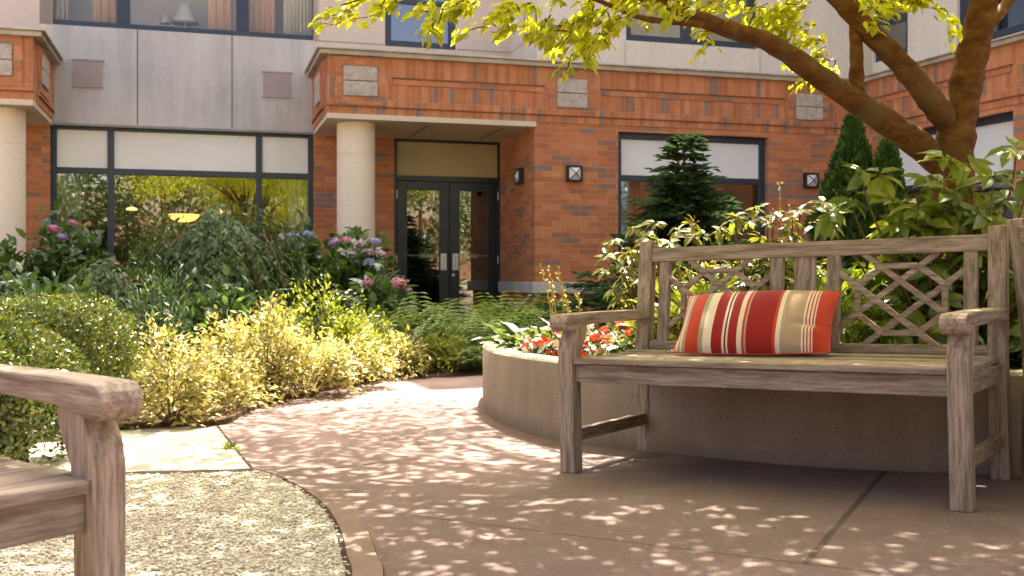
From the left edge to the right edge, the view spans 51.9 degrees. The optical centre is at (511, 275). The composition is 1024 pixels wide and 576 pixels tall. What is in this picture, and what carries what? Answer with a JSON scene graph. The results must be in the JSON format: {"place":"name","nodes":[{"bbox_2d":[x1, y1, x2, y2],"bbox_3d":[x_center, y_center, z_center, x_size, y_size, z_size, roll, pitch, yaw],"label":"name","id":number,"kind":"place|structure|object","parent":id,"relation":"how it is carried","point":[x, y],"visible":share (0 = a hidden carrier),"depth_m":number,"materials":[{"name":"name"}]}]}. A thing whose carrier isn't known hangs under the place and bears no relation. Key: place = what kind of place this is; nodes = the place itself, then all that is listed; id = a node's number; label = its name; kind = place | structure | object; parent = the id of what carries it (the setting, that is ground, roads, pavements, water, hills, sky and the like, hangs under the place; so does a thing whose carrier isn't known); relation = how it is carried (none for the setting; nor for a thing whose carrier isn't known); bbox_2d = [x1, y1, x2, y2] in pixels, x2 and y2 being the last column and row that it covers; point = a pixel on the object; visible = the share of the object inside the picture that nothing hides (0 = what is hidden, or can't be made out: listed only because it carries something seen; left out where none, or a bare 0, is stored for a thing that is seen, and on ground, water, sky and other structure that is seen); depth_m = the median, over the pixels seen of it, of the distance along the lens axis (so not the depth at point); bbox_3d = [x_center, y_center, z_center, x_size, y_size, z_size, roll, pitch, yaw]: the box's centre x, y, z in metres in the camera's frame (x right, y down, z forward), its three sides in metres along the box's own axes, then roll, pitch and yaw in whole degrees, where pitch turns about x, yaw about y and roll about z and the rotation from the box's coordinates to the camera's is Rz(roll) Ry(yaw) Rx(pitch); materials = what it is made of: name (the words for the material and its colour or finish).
{"place":"outdoors","nodes":[
{"label":"outdoors","id":0,"kind":"place"},
{"bbox_2d":[29,428,252,474],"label":"slab path","id":1,"kind":"structure","parent":0,"point":[165,451],"depth_m":4.79,"materials":[{"name":"grey concrete"}]},
{"bbox_2d":[211,440,242,450],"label":"weed tuft","id":2,"kind":"object","parent":1,"relation":"on","point":[228,446],"visible":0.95,"depth_m":4.88,"materials":[{"name":"green plant"}]},
{"bbox_2d":[160,14,169,25],"bbox_3d":[-5.204,-3.666,15.780,0.180,0.486,0.180,0,0,0],"label":"table lamp","id":3,"kind":"object","parent":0,"point":[164,20],"visible":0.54,"depth_m":15.74,"materials":[{"name":"white fabric"}]},
{"bbox_2d":[171,3,198,27],"bbox_3d":[-4.882,-3.727,15.720,0.398,0.637,0.398,0,0,0],"label":"table lamp","id":4,"kind":"object","parent":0,"point":[184,16],"visible":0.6,"depth_m":15.62,"materials":[{"name":"white fabric"}]},
{"bbox_2d":[29,359,482,438],"bbox_3d":[-5.900,1.026,11.195,16.200,0.438,13.611,0,0,0],"label":"planting bed","id":5,"kind":"object","parent":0,"point":[224,419],"visible":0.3,"depth_m":6.23,"materials":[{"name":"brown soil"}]},
{"bbox_2d":[0,299,91,465],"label":"boxwood hedge","id":6,"kind":"object","parent":5,"relation":"on","point":[23,334],"visible":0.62,"depth_m":4.41,"materials":[{"name":"green plant"}]},
{"bbox_2d":[0,261,119,361],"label":"dark shrub","id":7,"kind":"object","parent":5,"relation":"on","point":[20,284],"visible":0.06,"depth_m":9.08,"materials":[{"name":"green plant"}]},
{"bbox_2d":[0,228,119,300],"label":"hydrangea bush","id":8,"kind":"object","parent":5,"relation":"on","point":[9,257],"visible":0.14,"depth_m":11.49,"materials":[{"name":"green plant"}]},
{"bbox_2d":[23,197,115,288],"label":"hydrangea bush","id":9,"kind":"object","parent":5,"relation":"on","point":[67,258],"visible":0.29,"depth_m":11.94,"materials":[{"name":"green plant"}]},
{"bbox_2d":[1,291,164,435],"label":"boxwood hedge","id":10,"kind":"object","parent":5,"relation":"on","point":[112,344],"visible":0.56,"depth_m":5.76,"materials":[{"name":"green plant"}]},
{"bbox_2d":[62,254,182,375],"bbox_3d":[-3.799,0.387,10.006,1.583,1.191,1.767,0,0,0],"label":"weeping bush","id":11,"kind":"object","parent":5,"relation":"on","point":[109,278],"visible":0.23,"depth_m":9.70,"materials":[{"name":"green plant"}]},
{"bbox_2d":[101,255,209,371],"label":"dark shrub","id":12,"kind":"object","parent":5,"relation":"on","point":[163,304],"visible":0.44,"depth_m":8.87,"materials":[{"name":"green plant"}]},
{"bbox_2d":[123,310,201,396],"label":"golden shrub","id":13,"kind":"object","parent":5,"relation":"on","point":[161,339],"visible":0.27,"depth_m":7.00,"materials":[{"name":"yellow plant"}]},
{"bbox_2d":[128,338,225,427],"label":"golden shrub","id":14,"kind":"object","parent":5,"relation":"on","point":[197,395],"visible":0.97,"depth_m":5.77,"materials":[{"name":"yellow plant"}]},
{"bbox_2d":[146,337,284,415],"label":"golden shrub","id":15,"kind":"object","parent":5,"relation":"on","point":[241,381],"visible":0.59,"depth_m":6.41,"materials":[{"name":"yellow plant"}]},
{"bbox_2d":[147,263,299,371],"bbox_3d":[-2.452,0.417,9.164,1.439,1.065,1.593,0,0,0],"label":"dark shrub","id":16,"kind":"object","parent":5,"relation":"on","point":[243,303],"visible":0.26,"depth_m":9.06,"materials":[{"name":"green plant"}]},
{"bbox_2d":[120,200,327,360],"bbox_3d":[-3.064,0.086,10.970,2.205,1.753,2.246,0,0,45],"label":"weeping bush","id":17,"kind":"object","parent":5,"relation":"on","point":[243,250],"visible":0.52,"depth_m":10.55,"materials":[{"name":"green plant"}]},
{"bbox_2d":[183,304,265,397],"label":"golden shrub","id":18,"kind":"object","parent":5,"relation":"on","point":[217,342],"visible":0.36,"depth_m":7.25,"materials":[{"name":"yellow plant"}]},
{"bbox_2d":[210,290,324,402],"bbox_3d":[-1.678,0.479,7.195,0.804,0.750,0.980,0,0,0],"label":"golden shrub","id":19,"kind":"object","parent":5,"relation":"on","point":[273,334],"visible":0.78,"depth_m":7.13,"materials":[{"name":"yellow plant"}]},
{"bbox_2d":[223,296,319,383],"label":"green shrub","id":20,"kind":"object","parent":5,"relation":"on","point":[279,312],"visible":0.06,"depth_m":8.48,"materials":[{"name":"green plant"}]},
{"bbox_2d":[245,328,367,397],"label":"golden shrub","id":21,"kind":"object","parent":5,"relation":"on","point":[334,357],"visible":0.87,"depth_m":7.30,"materials":[{"name":"yellow plant"}]},
{"bbox_2d":[273,208,351,328],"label":"hydrangea bush","id":22,"kind":"object","parent":5,"relation":"on","point":[311,250],"visible":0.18,"depth_m":11.97,"materials":[{"name":"green plant"}]},
{"bbox_2d":[274,268,371,372],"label":"green shrub","id":23,"kind":"object","parent":5,"relation":"on","point":[322,316],"visible":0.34,"depth_m":8.91,"materials":[{"name":"green plant"}]},
{"bbox_2d":[307,305,395,381],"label":"green shrub","id":24,"kind":"object","parent":5,"relation":"on","point":[346,330],"visible":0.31,"depth_m":8.50,"materials":[{"name":"green plant"}]},
{"bbox_2d":[294,225,410,342],"bbox_3d":[-1.629,0.215,11.339,1.368,1.531,1.356,0,0,-41],"label":"hydrangea bush","id":25,"kind":"object","parent":5,"relation":"on","point":[362,254],"visible":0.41,"depth_m":11.10,"materials":[{"name":"green plant"}]},
{"bbox_2d":[303,316,407,392],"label":"golden shrub","id":26,"kind":"object","parent":5,"relation":"on","point":[361,352],"visible":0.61,"depth_m":7.92,"materials":[{"name":"yellow plant"}]},
{"bbox_2d":[332,303,414,364],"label":"green shrub","id":27,"kind":"object","parent":5,"relation":"on","point":[385,322],"visible":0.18,"depth_m":9.29,"materials":[{"name":"green plant"}]},
{"bbox_2d":[336,260,419,361],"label":"hydrangea bush","id":28,"kind":"object","parent":5,"relation":"on","point":[373,288],"visible":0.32,"depth_m":10.41,"materials":[{"name":"green plant"}]},
{"bbox_2d":[358,298,445,341],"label":"fern","id":29,"kind":"object","parent":5,"relation":"on","point":[413,307],"visible":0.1,"depth_m":9.83,"materials":[{"name":"green plant"}]},
{"bbox_2d":[378,324,442,379],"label":"golden shrub","id":30,"kind":"object","parent":5,"relation":"on","point":[400,347],"visible":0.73,"depth_m":8.82,"materials":[{"name":"yellow plant"}]},
{"bbox_2d":[378,312,458,353],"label":"fern","id":31,"kind":"object","parent":5,"relation":"on","point":[419,330],"visible":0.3,"depth_m":9.36,"materials":[{"name":"green plant"}]},
{"bbox_2d":[379,292,478,337],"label":"fern","id":32,"kind":"object","parent":5,"relation":"on","point":[414,314],"visible":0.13,"depth_m":9.98,"materials":[{"name":"green plant"}]},
{"bbox_2d":[394,327,482,374],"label":"green shrub","id":33,"kind":"object","parent":5,"relation":"on","point":[456,341],"visible":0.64,"depth_m":9.03,"materials":[{"name":"green plant"}]},
{"bbox_2d":[409,298,490,329],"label":"fern","id":34,"kind":"object","parent":5,"relation":"on","point":[456,310],"visible":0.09,"depth_m":10.22,"materials":[{"name":"green plant"}]},
{"bbox_2d":[425,314,496,362],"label":"fern","id":35,"kind":"object","parent":5,"relation":"on","point":[458,331],"visible":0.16,"depth_m":9.39,"materials":[{"name":"green plant"}]},
{"bbox_2d":[444,302,526,334],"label":"fern","id":36,"kind":"object","parent":5,"relation":"on","point":[501,314],"visible":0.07,"depth_m":10.08,"materials":[{"name":"green plant"}]},
{"bbox_2d":[446,312,525,351],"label":"fern","id":37,"kind":"object","parent":5,"relation":"on","point":[484,333],"visible":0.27,"depth_m":9.32,"materials":[{"name":"green plant"}]},
{"bbox_2d":[454,291,549,326],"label":"fern","id":38,"kind":"object","parent":5,"relation":"on","point":[513,304],"visible":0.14,"depth_m":10.41,"materials":[{"name":"green plant"}]},
{"bbox_2d":[476,306,549,336],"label":"fern","id":39,"kind":"object","parent":5,"relation":"on","point":[531,321],"visible":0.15,"depth_m":9.64,"materials":[{"name":"green plant"}]},
{"bbox_2d":[493,297,560,325],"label":"fern","id":40,"kind":"object","parent":5,"relation":"on","point":[539,314],"visible":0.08,"depth_m":10.35,"materials":[{"name":"green plant"}]},
{"bbox_2d":[533,131,789,328],"bbox_3d":[1.588,-0.205,9.637,2.814,2.202,2.836,0,0,0],"label":"spruce tree","id":41,"kind":"object","parent":5,"relation":"on","point":[700,196],"visible":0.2,"depth_m":9.42,"materials":[{"name":"green plant"}]},
{"bbox_2d":[36,369,1023,575],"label":"paving","id":42,"kind":"structure","parent":0,"point":[414,496],"depth_m":3.56,"materials":[{"name":"pink concrete"}]},
{"bbox_2d":[0,471,350,575],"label":"gravel base","id":43,"kind":"object","parent":42,"relation":"on","point":[236,565],"visible":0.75,"depth_m":3.12,"materials":[{"name":"beige gravel"}]},
{"bbox_2d":[0,364,142,575],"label":"garden bench","id":44,"kind":"object","parent":43,"relation":"on","point":[83,500],"visible":1,"depth_m":1.87,"materials":[{"name":"brown wood"}]},
{"bbox_2d":[217,426,287,478],"bbox_3d":[-1.271,0.804,4.885,0.090,0.036,1.847,0,0,-24],"label":"slab seam","id":45,"kind":"object","parent":42,"relation":"on","point":[237,451],"visible":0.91,"depth_m":4.58,"materials":[{"name":"concrete"}]},
{"bbox_2d":[285,476,382,575],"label":"curb","id":46,"kind":"structure","parent":42,"relation":"on","point":[363,558],"depth_m":3.18,"materials":[{"name":"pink concrete"}]},
{"bbox_2d":[281,479,351,575],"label":"curb seam","id":47,"kind":"object","parent":46,"relation":"on","point":[343,551],"visible":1,"depth_m":3.17,"materials":[{"name":"soil"}]},
{"bbox_2d":[364,523,384,575],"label":"curb seam","id":48,"kind":"object","parent":46,"relation":"on","point":[377,554],"visible":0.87,"depth_m":2.92,"materials":[{"name":"concrete"}]},
{"bbox_2d":[432,341,482,369],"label":"fern","id":49,"kind":"object","parent":42,"relation":"on","point":[466,355],"visible":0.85,"depth_m":8.98,"materials":[{"name":"green plant"}]},
{"bbox_2d":[468,345,482,368],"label":"fern","id":50,"kind":"object","parent":42,"relation":"on","point":[478,360],"visible":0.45,"depth_m":9.03,"materials":[{"name":"green plant"}]},
{"bbox_2d":[520,301,589,327],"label":"fern","id":51,"kind":"object","parent":42,"relation":"on","point":[544,317],"visible":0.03,"depth_m":9.78,"materials":[{"name":"green plant"}]},
{"bbox_2d":[240,387,1015,569],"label":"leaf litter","id":52,"kind":"object","parent":42,"relation":"on","point":[627,471],"visible":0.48,"depth_m":3.71,"materials":[{"name":"brown plant"}]},
{"bbox_2d":[483,330,1023,476],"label":"raised planter","id":53,"kind":"object","parent":42,"relation":"on","point":[882,432],"visible":0.38,"depth_m":4.32,"materials":[{"name":"concrete"}]},
{"bbox_2d":[472,323,529,348],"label":"hosta plant","id":54,"kind":"object","parent":53,"relation":"on","point":[498,331],"visible":0.26,"depth_m":6.67,"materials":[{"name":"green plant"}]},
{"bbox_2d":[479,321,554,349],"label":"hosta plant","id":55,"kind":"object","parent":53,"relation":"on","point":[514,333],"visible":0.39,"depth_m":6.34,"materials":[{"name":"green plant"}]},
{"bbox_2d":[513,335,551,351],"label":"bedding plant","id":56,"kind":"object","parent":53,"relation":"on","point":[518,345],"visible":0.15,"depth_m":6.06,"materials":[{"name":"white plant"}]},
{"bbox_2d":[520,322,561,356],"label":"bedding plant","id":57,"kind":"object","parent":53,"relation":"on","point":[538,342],"visible":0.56,"depth_m":5.66,"materials":[{"name":"red plant"}]},
{"bbox_2d":[530,326,590,349],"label":"hosta plant","id":58,"kind":"object","parent":53,"relation":"on","point":[544,331],"visible":0.07,"depth_m":6.34,"materials":[{"name":"green plant"}]},
{"bbox_2d":[539,262,589,349],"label":"flower spikes","id":59,"kind":"object","parent":53,"relation":"on","point":[551,286],"visible":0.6,"depth_m":6.61,"materials":[{"name":"plant"}]},
{"bbox_2d":[581,323,618,356],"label":"bedding plant","id":60,"kind":"object","parent":53,"relation":"on","point":[594,333],"visible":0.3,"depth_m":5.50,"materials":[{"name":"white plant"}]},
{"bbox_2d":[589,321,634,355],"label":"bedding plant","id":61,"kind":"object","parent":53,"relation":"on","point":[608,327],"visible":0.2,"depth_m":5.46,"materials":[{"name":"red plant"}]},
{"bbox_2d":[592,331,634,355],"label":"bedding plant","id":62,"kind":"object","parent":53,"relation":"on","point":[621,345],"visible":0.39,"depth_m":5.26,"materials":[{"name":"white plant"}]},
{"bbox_2d":[591,219,704,349],"bbox_3d":[0.871,0.089,5.865,0.724,0.807,0.808,0,0,33],"label":"rhododendron","id":63,"kind":"object","parent":53,"relation":"on","point":[631,280],"visible":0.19,"depth_m":5.77,"materials":[{"name":"green plant"}]},
{"bbox_2d":[307,0,1014,292],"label":"ornamental tree","id":64,"kind":"object","parent":53,"relation":"on","point":[952,116],"visible":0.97,"depth_m":5.16,"materials":[{"name":"plant"}]},
{"bbox_2d":[618,261,738,349],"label":"leafy plant","id":65,"kind":"object","parent":53,"relation":"on","point":[698,288],"visible":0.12,"depth_m":5.14,"materials":[{"name":"green plant"}]},
{"bbox_2d":[655,196,843,349],"bbox_3d":[1.287,0.028,5.598,1.091,0.906,0.838,0,0,0],"label":"rhododendron","id":66,"kind":"object","parent":53,"relation":"on","point":[757,270],"visible":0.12,"depth_m":5.52,"materials":[{"name":"green plant"}]},
{"bbox_2d":[786,258,918,353],"bbox_3d":[1.483,0.190,4.881,0.748,0.568,0.741,0,0,31],"label":"leafy plant","id":67,"kind":"object","parent":53,"relation":"on","point":[874,312],"visible":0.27,"depth_m":4.77,"materials":[{"name":"green plant"}]},
{"bbox_2d":[841,255,983,343],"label":"leafy plant","id":68,"kind":"object","parent":53,"relation":"on","point":[926,316],"visible":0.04,"depth_m":4.99,"materials":[{"name":"green plant"}]},
{"bbox_2d":[815,136,1023,364],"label":"rhododendron","id":69,"kind":"object","parent":53,"relation":"on","point":[958,215],"visible":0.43,"depth_m":4.81,"materials":[{"name":"green plant"}]},
{"bbox_2d":[549,225,1011,512],"bbox_3d":[1.006,0.297,4.028,1.543,0.932,0.795,-2,-1,35],"label":"garden bench","id":70,"kind":"object","parent":42,"relation":"on","point":[956,372],"visible":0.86,"depth_m":3.99,"materials":[{"name":"brown wood"}]},
{"bbox_2d":[672,290,840,354],"bbox_3d":[0.973,0.189,4.216,0.641,0.322,0.140,-2,-41,31],"label":"cushion","id":71,"kind":"object","parent":70,"relation":"on","point":[779,322],"visible":1,"depth_m":4.14,"materials":[{"name":"fabric"}]},
{"bbox_2d":[802,112,880,300],"bbox_3d":[3.488,-0.470,11.009,1.507,2.491,1.550,0,0,31],"label":"arborvitae","id":72,"kind":"object","parent":42,"relation":"on","point":[853,147],"visible":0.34,"depth_m":10.86,"materials":[{"name":"green plant"}]},
{"bbox_2d":[843,138,918,293],"bbox_3d":[3.792,-0.335,10.800,1.320,2.192,1.323,0,0,31],"label":"arborvitae","id":73,"kind":"object","parent":42,"relation":"on","point":[887,154],"visible":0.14,"depth_m":10.69,"materials":[{"name":"green plant"}]},
{"bbox_2d":[1007,218,1023,471],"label":"garden bench","id":74,"kind":"object","parent":42,"relation":"on","point":[1016,232],"visible":1,"depth_m":3.85,"materials":[{"name":"brown wood"}]},
{"bbox_2d":[775,182,783,239],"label":"seed stalk","id":75,"kind":"object","parent":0,"point":[779,189],"visible":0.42,"depth_m":6.60,"materials":[{"name":"plant"}]},
{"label":"ground","id":76,"kind":"structure","parent":0,"visible":0},
{"bbox_2d":[0,0,1023,318],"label":"brick building","id":77,"kind":"structure","parent":76,"relation":"on","point":[390,126],"depth_m":14.89,"materials":[{"name":"orange brick"}]},
{"bbox_2d":[55,0,67,19],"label":"curtain","id":78,"kind":"object","parent":77,"relation":"hanging from","point":[61,9],"depth_m":14.65,"materials":[{"name":"fabric"}]},
{"bbox_2d":[57,173,80,272],"bbox_3d":[-6.201,-0.384,14.674,0.362,2.093,0.087,0,0,-19],"label":"curtain","id":79,"kind":"object","parent":77,"relation":"hanging from","point":[69,189],"depth_m":14.68,"materials":[{"name":"fabric"}]},
{"bbox_2d":[93,0,116,22],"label":"curtain","id":80,"kind":"object","parent":77,"relation":"hanging from","point":[105,11],"depth_m":14.81,"materials":[{"name":"beige fabric"}]},
{"bbox_2d":[126,175,136,209],"bbox_3d":[-7.047,-1.635,19.511,0.200,0.857,0.197,0,0,0],"label":"pendant lamp","id":81,"kind":"object","parent":77,"relation":"hanging from","point":[131,208],"visible":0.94,"depth_m":19.50,"materials":[{"name":"yellow metal"}]},
{"bbox_2d":[51,126,312,300],"bbox_3d":[-4.580,-0.825,14.813,3.516,2.476,0.090,0,0,-16],"label":"window","id":82,"kind":"structure","parent":77,"relation":"in","point":[110,152],"depth_m":14.76,"materials":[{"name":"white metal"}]},
{"bbox_2d":[53,0,312,39],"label":"window","id":83,"kind":"structure","parent":77,"relation":"in","point":[123,6],"depth_m":14.80,"materials":[{"name":"black metal"}]},
{"bbox_2d":[168,177,198,221],"bbox_3d":[-5.327,-1.465,17.100,0.485,1.197,0.485,0,0,0],"label":"pendant lamp","id":84,"kind":"object","parent":77,"relation":"hanging from","point":[190,217],"visible":0.85,"depth_m":16.99,"materials":[{"name":"yellow glass"}]},
{"bbox_2d":[216,178,222,212],"bbox_3d":[-5.550,-1.628,19.954,0.200,0.870,0.197,0,0,0],"label":"pendant lamp","id":85,"kind":"object","parent":77,"relation":"hanging from","point":[219,197],"visible":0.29,"depth_m":19.95,"materials":[{"name":"yellow metal"}]},
{"bbox_2d":[208,0,232,30],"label":"curtain","id":86,"kind":"object","parent":77,"relation":"hanging from","point":[220,14],"depth_m":15.26,"materials":[{"name":"beige fabric"}]},
{"bbox_2d":[250,0,274,32],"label":"curtain","id":87,"kind":"object","parent":77,"relation":"hanging from","point":[262,16],"depth_m":15.43,"materials":[{"name":"beige fabric"}]},
{"bbox_2d":[283,0,310,35],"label":"curtain","id":88,"kind":"object","parent":77,"relation":"hanging from","point":[296,17],"depth_m":15.56,"materials":[{"name":"fabric"}]},
{"bbox_2d":[288,179,306,259],"bbox_3d":[-3.147,-0.384,15.578,0.338,2.093,0.087,0,0,-19],"label":"curtain","id":89,"kind":"object","parent":77,"relation":"hanging from","point":[297,194],"depth_m":15.57,"materials":[{"name":"fabric"}]},
{"bbox_2d":[385,0,454,49],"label":"window","id":90,"kind":"structure","parent":77,"relation":"in","point":[450,25],"depth_m":15.70,"materials":[{"name":"glass"}]},
{"bbox_2d":[396,181,448,315],"bbox_3d":[-1.337,-0.245,15.763,0.812,2.316,0.180,0,0,-16],"label":"door","id":91,"kind":"structure","parent":77,"relation":"in","point":[402,186],"depth_m":15.81,"materials":[{"name":"metal"}]},
{"bbox_2d":[449,182,498,318],"bbox_3d":[-0.575,-0.245,15.989,0.761,2.316,0.180,0,0,-16],"label":"door","id":92,"kind":"structure","parent":77,"relation":"in","point":[454,187],"depth_m":15.99,"materials":[{"name":"metal"}]},
{"bbox_2d":[513,168,523,184],"bbox_3d":[0.075,-1.406,14.977,0.126,0.225,0.225,0,0,-16],"label":"wall lantern","id":93,"kind":"object","parent":77,"relation":"attached to","point":[518,176],"depth_m":14.89,"materials":[{"name":"black metal"}]},
{"bbox_2d":[566,165,582,181],"bbox_3d":[0.867,-1.401,14.497,0.225,0.225,0.126,0,0,-16],"label":"wall lantern","id":94,"kind":"object","parent":77,"relation":"attached to","point":[574,173],"depth_m":14.48,"materials":[{"name":"white glass"}]},
{"bbox_2d":[626,0,754,48],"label":"window","id":95,"kind":"structure","parent":77,"relation":"in","point":[685,38],"depth_m":15.49,"materials":[{"name":"blue metal"}]},
{"bbox_2d":[618,132,764,253],"bbox_3d":[2.581,-1.077,15.224,2.368,1.879,0.090,0,0,-16],"label":"window","id":96,"kind":"structure","parent":77,"relation":"in","point":[739,159],"depth_m":15.31,"materials":[{"name":"white metal"}]},
{"bbox_2d":[803,173,818,188],"bbox_3d":[4.433,-1.400,15.553,0.225,0.225,0.126,0,0,-17],"label":"wall lantern","id":97,"kind":"object","parent":77,"relation":"attached to","point":[810,180],"depth_m":15.53,"materials":[{"name":"white glass"}]},
{"bbox_2d":[876,0,907,61],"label":"window","id":98,"kind":"structure","parent":77,"relation":"in","point":[899,31],"depth_m":15.49,"materials":[{"name":"grey glass"}]},
{"bbox_2d":[894,112,1012,218],"bbox_3d":[5.919,-1.082,14.111,0.090,1.891,2.354,0,0,-19],"label":"window","id":99,"kind":"structure","parent":77,"relation":"in","point":[992,131],"depth_m":13.50,"materials":[{"name":"white metal"}]},
{"bbox_2d":[960,0,1023,39],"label":"window","id":100,"kind":"structure","parent":77,"relation":"in","point":[1013,21],"depth_m":13.50,"materials":[{"name":"glass"}]}
]}

